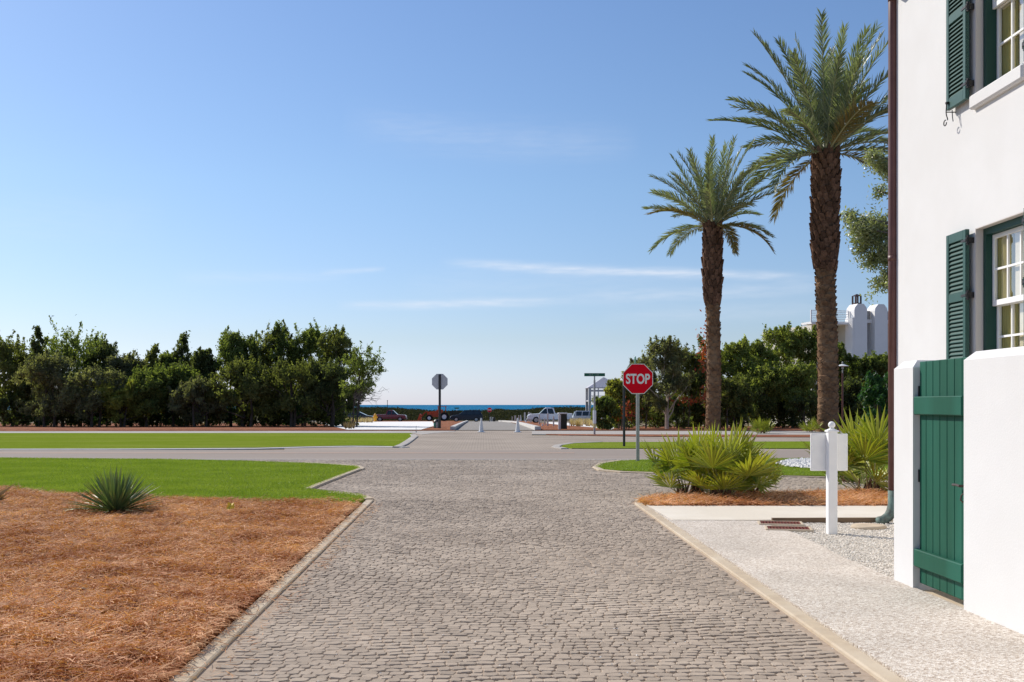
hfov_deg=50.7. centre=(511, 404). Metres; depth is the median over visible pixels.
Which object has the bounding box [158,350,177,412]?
scrub tree
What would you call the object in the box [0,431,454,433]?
cross path
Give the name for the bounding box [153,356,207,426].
scrub tree
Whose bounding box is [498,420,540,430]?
white kerb
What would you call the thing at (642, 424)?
ground
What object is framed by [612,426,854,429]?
straw bed
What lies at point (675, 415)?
shrub
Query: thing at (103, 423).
shrub
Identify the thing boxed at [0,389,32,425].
shrub
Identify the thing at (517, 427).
traffic pylon
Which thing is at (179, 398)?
scrub tree
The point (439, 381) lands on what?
stop sign
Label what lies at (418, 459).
verge strip
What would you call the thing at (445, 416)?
tractor
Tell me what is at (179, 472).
lawn
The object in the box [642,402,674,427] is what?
shrub
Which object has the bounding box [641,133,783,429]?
date palm
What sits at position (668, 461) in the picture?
palmetto
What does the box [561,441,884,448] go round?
lawn
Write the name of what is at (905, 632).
shell walk
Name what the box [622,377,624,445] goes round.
sign post
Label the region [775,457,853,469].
white stones
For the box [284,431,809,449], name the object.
paving
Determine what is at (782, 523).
drain grate
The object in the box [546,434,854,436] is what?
straw strip
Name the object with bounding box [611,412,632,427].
shrub
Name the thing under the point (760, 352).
scrub tree
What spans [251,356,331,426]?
scrub tree
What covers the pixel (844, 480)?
palmetto
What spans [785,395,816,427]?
shrub
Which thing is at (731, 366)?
scrub tree
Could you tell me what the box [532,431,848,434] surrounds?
cross path
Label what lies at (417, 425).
sand patch
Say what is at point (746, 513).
beige walk
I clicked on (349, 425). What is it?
dry grass
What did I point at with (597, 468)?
kerb
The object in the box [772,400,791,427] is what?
shrub
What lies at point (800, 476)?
kerb
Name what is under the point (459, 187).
sky
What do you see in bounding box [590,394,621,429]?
scrub tree
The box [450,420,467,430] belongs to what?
white kerb
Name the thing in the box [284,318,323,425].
scrub tree
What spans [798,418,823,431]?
palmetto
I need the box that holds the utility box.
[558,413,567,428]
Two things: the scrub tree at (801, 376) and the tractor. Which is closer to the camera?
the scrub tree at (801, 376)
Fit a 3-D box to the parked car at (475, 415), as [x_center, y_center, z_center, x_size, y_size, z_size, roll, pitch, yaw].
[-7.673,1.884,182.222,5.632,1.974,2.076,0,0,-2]
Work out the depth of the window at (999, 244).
11.26 m
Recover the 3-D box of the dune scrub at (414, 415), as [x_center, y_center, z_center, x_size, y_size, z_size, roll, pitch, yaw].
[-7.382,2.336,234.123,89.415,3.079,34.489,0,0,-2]
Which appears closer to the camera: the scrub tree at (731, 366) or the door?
the door
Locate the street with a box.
[195,459,887,681]
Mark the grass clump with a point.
(2, 493)
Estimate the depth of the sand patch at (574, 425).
92.92 m
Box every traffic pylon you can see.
[478,418,484,431]
[514,418,520,431]
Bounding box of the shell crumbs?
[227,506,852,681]
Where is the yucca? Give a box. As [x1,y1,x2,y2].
[62,465,163,513]
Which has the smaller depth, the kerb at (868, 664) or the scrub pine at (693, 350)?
the kerb at (868, 664)
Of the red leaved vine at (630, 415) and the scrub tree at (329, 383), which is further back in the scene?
the scrub tree at (329, 383)
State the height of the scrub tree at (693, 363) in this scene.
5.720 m
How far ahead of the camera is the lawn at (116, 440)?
44.40 m
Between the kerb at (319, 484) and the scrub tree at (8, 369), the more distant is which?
the scrub tree at (8, 369)
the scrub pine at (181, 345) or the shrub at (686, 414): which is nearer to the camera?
the shrub at (686, 414)
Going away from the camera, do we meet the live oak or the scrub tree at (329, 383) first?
the live oak
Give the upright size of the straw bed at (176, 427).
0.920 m
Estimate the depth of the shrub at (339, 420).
86.11 m
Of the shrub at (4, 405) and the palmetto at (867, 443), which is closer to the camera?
the palmetto at (867, 443)
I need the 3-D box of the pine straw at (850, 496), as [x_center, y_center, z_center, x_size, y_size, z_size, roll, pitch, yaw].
[4.457,1.387,16.800,5.317,0.181,2.504,0,0,-2]
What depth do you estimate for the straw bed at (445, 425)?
107.55 m
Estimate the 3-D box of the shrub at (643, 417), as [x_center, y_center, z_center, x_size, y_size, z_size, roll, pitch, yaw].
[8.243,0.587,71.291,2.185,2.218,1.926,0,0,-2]
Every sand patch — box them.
[325,421,433,429]
[549,422,613,429]
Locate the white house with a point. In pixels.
(955, 178)
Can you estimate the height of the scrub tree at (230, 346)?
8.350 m
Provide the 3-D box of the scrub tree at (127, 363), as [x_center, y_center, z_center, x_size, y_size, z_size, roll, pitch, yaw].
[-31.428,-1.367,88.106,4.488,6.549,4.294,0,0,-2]
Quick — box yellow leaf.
[226,502,233,508]
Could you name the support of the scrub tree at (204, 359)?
on the straw bed at (176, 427)
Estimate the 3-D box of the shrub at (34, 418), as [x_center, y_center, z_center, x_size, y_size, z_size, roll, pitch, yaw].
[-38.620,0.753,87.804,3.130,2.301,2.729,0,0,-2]
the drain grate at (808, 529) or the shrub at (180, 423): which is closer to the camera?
the drain grate at (808, 529)
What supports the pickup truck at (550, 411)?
on the sand patch at (574, 425)
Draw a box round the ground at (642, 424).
[0,421,806,502]
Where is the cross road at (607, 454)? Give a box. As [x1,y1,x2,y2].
[0,450,809,458]
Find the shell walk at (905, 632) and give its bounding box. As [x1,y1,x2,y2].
[646,505,1023,681]
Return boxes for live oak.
[839,142,887,304]
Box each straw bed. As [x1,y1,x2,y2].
[0,423,345,429]
[0,430,454,430]
[377,421,466,429]
[511,421,609,429]
[535,430,840,430]
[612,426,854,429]
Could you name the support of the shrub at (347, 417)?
on the straw bed at (176, 427)
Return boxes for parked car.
[345,411,373,418]
[450,410,482,421]
[572,411,601,419]
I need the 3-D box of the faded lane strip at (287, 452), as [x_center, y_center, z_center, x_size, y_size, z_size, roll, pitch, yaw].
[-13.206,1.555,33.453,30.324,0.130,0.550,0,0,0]
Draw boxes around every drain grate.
[758,520,803,525]
[764,525,812,532]
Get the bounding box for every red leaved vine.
[612,404,652,428]
[619,396,635,428]
[669,394,702,427]
[694,310,706,423]
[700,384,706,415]
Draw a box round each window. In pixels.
[969,0,1023,109]
[975,211,1023,351]
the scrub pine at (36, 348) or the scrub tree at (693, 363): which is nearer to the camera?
the scrub tree at (693, 363)
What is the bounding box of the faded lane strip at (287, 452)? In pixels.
[0,452,574,452]
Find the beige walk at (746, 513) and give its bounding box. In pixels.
[648,505,892,521]
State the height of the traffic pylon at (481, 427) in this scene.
0.780 m
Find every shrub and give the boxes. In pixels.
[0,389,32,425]
[0,397,15,425]
[20,406,52,425]
[45,406,76,426]
[61,410,96,425]
[81,408,112,425]
[96,419,118,425]
[106,414,137,426]
[129,414,157,425]
[148,406,181,425]
[171,402,199,426]
[195,407,223,425]
[218,394,247,425]
[237,398,270,426]
[262,391,289,425]
[278,399,309,425]
[296,396,330,425]
[317,399,347,425]
[329,405,360,424]
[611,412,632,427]
[625,400,652,427]
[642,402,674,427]
[659,395,691,427]
[680,396,690,424]
[687,401,705,427]
[724,403,754,427]
[748,394,778,427]
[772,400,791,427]
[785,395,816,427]
[809,403,845,422]
[839,399,854,426]
[850,398,885,424]
[855,370,887,428]
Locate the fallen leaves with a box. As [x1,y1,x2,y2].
[1,499,249,681]
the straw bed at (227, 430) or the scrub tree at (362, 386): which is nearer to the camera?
the straw bed at (227, 430)
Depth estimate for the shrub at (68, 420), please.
86.13 m
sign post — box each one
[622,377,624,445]
[810,421,847,534]
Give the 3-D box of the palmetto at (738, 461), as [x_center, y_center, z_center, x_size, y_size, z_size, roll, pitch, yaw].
[3.426,0.838,17.050,1.676,1.369,1.860,0,0,-2]
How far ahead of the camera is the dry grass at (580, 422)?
87.26 m
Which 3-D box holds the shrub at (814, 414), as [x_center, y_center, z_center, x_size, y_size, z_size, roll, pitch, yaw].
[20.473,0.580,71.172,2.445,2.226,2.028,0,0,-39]
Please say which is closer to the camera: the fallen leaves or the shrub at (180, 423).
the fallen leaves
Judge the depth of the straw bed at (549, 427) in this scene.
76.15 m
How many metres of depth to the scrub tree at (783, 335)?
79.42 m
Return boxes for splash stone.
[851,523,886,529]
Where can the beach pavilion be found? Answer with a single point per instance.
(601, 383)
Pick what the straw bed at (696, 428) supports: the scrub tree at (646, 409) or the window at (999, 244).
the scrub tree at (646, 409)
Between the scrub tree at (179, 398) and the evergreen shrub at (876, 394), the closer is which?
the evergreen shrub at (876, 394)
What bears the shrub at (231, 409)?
on the straw bed at (176, 427)
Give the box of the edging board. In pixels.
[771,517,888,522]
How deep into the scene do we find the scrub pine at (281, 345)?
88.03 m
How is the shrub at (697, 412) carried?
on the straw bed at (696, 428)
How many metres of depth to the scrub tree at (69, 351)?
87.64 m
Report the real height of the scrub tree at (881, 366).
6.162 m
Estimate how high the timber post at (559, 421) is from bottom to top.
1.044 m
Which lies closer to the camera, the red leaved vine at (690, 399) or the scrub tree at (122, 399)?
the red leaved vine at (690, 399)
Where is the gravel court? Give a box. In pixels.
[794,522,893,577]
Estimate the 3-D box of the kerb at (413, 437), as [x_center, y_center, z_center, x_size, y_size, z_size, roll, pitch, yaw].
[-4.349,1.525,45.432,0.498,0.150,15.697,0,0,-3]
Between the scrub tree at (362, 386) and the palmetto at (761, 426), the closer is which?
the palmetto at (761, 426)
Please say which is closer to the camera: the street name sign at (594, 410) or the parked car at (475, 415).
the street name sign at (594, 410)
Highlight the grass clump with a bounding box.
[0,483,14,500]
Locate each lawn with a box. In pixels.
[0,433,411,448]
[0,458,364,502]
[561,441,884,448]
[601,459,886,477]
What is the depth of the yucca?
14.41 m
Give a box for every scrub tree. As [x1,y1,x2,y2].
[0,329,39,425]
[6,343,35,425]
[8,344,82,426]
[30,314,120,425]
[49,362,130,426]
[83,339,120,423]
[89,378,151,426]
[99,350,147,424]
[121,363,172,426]
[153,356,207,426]
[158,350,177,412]
[166,374,229,426]
[183,346,219,423]
[200,352,281,426]
[213,325,264,425]
[245,319,300,409]
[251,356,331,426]
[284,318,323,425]
[295,357,362,426]
[315,325,365,425]
[339,340,389,426]
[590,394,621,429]
[603,378,642,428]
[620,356,659,427]
[639,334,696,428]
[663,345,706,420]
[702,373,756,428]
[721,338,759,427]
[732,360,794,427]
[737,334,781,417]
[759,321,810,420]
[768,356,817,427]
[786,325,817,424]
[837,341,860,421]
[838,375,871,427]
[845,352,878,408]
[862,350,887,420]
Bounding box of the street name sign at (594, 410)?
[584,373,604,434]
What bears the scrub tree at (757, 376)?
on the straw bed at (696, 428)
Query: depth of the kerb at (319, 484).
21.39 m
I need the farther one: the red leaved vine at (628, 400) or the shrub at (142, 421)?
the shrub at (142, 421)
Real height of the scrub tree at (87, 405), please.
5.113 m
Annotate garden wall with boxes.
[894,346,1023,634]
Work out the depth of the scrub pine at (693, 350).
75.88 m
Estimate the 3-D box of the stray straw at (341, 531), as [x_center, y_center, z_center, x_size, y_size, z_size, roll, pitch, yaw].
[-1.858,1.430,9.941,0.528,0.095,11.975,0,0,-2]
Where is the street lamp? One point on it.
(842, 365)
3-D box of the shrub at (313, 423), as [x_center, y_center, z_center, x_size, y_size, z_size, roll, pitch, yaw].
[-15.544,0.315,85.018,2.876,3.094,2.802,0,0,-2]
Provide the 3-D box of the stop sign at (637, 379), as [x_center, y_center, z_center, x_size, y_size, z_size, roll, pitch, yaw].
[3.265,0.177,28.171,0.590,2.846,0.581,0,0,42]
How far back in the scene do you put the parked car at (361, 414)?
182.49 m
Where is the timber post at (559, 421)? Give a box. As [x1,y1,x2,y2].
[558,414,560,428]
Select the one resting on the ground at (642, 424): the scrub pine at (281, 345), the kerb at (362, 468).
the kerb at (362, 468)
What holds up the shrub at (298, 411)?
on the straw bed at (176, 427)
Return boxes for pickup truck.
[373,410,406,420]
[526,407,572,422]
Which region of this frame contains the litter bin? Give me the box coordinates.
[433,419,438,427]
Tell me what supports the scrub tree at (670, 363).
on the straw bed at (696, 428)
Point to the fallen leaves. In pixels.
(83, 588)
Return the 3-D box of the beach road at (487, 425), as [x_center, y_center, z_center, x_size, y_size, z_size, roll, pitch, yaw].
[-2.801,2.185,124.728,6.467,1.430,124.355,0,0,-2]
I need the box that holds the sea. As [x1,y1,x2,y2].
[360,405,592,410]
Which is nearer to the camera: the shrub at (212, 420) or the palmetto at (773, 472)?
the palmetto at (773, 472)
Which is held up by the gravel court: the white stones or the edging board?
the edging board
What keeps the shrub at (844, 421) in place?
on the straw bed at (696, 428)
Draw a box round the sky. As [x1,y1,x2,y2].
[0,0,887,404]
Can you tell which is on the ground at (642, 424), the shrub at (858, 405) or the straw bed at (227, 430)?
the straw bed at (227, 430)
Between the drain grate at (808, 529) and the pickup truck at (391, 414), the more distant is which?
the pickup truck at (391, 414)
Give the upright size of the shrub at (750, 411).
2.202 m
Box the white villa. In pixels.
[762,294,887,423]
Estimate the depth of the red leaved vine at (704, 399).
65.01 m
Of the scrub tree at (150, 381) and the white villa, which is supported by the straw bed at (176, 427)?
the scrub tree at (150, 381)
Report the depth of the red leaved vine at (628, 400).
64.53 m
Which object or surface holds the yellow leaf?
on the pine straw at (110, 649)
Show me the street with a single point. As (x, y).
(580, 529)
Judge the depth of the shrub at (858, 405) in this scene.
69.86 m
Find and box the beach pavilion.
[585,377,607,410]
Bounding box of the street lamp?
[839,361,847,427]
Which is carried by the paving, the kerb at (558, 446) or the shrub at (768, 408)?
the kerb at (558, 446)
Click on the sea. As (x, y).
(461, 407)
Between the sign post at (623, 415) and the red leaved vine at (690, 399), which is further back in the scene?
the red leaved vine at (690, 399)
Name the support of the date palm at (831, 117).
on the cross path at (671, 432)
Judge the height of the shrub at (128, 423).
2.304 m
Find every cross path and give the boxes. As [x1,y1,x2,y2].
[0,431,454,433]
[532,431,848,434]
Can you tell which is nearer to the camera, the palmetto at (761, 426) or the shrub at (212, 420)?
the palmetto at (761, 426)
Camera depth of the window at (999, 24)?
11.28 m
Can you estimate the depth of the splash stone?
12.92 m
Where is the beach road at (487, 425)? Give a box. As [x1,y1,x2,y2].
[456,421,532,429]
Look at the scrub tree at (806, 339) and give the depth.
79.42 m
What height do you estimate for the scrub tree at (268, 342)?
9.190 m
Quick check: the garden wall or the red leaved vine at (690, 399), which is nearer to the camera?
the garden wall
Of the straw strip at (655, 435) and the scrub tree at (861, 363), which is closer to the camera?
the straw strip at (655, 435)
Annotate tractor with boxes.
[418,406,459,420]
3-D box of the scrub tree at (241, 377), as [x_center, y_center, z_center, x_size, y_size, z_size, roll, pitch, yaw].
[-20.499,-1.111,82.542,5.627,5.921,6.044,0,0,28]
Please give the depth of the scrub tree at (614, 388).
65.55 m
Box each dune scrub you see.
[289,409,661,420]
[360,406,591,413]
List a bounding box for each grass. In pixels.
[342,420,355,428]
[346,417,373,422]
[569,417,610,426]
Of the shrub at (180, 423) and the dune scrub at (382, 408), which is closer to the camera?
the shrub at (180, 423)
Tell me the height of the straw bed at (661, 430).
0.150 m
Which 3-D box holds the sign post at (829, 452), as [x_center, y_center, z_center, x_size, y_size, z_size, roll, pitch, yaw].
[3.671,0.871,12.454,0.430,1.358,0.146,0,0,-2]
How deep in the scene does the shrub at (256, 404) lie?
84.73 m
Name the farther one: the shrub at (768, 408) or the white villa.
the white villa
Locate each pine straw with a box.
[0,483,366,681]
[634,486,887,505]
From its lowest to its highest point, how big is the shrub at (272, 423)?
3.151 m
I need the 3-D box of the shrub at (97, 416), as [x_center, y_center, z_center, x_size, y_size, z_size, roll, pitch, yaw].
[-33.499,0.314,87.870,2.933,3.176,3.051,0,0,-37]
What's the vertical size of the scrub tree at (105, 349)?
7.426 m
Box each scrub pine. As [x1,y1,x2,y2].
[13,325,48,425]
[142,343,161,425]
[167,330,191,368]
[267,320,294,424]
[689,333,706,426]
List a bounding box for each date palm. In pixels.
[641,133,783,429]
[708,8,887,431]
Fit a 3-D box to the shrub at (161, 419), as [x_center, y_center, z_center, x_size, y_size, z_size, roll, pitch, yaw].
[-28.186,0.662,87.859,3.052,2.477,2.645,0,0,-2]
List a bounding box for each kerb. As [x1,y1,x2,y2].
[0,446,408,449]
[169,500,373,681]
[305,462,364,470]
[309,468,360,488]
[328,492,373,500]
[392,434,417,447]
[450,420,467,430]
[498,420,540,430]
[552,441,600,448]
[592,460,653,473]
[635,501,905,681]
[654,473,824,477]
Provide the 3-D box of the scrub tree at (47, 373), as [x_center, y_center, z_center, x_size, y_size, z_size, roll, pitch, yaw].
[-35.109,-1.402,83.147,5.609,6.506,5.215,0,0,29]
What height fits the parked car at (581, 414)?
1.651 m
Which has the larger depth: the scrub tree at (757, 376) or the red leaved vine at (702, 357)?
the scrub tree at (757, 376)
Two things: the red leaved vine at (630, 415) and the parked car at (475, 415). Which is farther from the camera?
the parked car at (475, 415)
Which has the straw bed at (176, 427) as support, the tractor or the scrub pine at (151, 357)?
the scrub pine at (151, 357)
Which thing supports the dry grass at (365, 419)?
on the ground at (642, 424)
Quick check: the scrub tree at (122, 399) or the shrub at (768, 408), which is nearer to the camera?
the shrub at (768, 408)
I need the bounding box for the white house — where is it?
[875,0,1023,523]
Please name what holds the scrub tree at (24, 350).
on the straw bed at (176, 427)
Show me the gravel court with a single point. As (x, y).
(859, 550)
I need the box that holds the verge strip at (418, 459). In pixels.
[178,459,646,459]
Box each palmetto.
[640,422,752,493]
[672,417,783,494]
[728,453,787,491]
[749,417,775,433]
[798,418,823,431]
[803,404,887,490]
[809,426,885,482]
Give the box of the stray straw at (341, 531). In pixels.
[178,502,380,681]
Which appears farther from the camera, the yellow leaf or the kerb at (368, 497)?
the kerb at (368, 497)
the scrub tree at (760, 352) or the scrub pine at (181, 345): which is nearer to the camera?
the scrub tree at (760, 352)
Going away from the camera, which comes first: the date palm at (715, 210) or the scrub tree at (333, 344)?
the date palm at (715, 210)
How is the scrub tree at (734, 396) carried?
on the straw bed at (696, 428)
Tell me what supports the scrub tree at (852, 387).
on the straw bed at (696, 428)
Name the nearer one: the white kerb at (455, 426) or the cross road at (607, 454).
the cross road at (607, 454)
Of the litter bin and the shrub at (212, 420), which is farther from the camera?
the shrub at (212, 420)
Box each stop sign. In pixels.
[432,374,447,427]
[623,356,652,460]

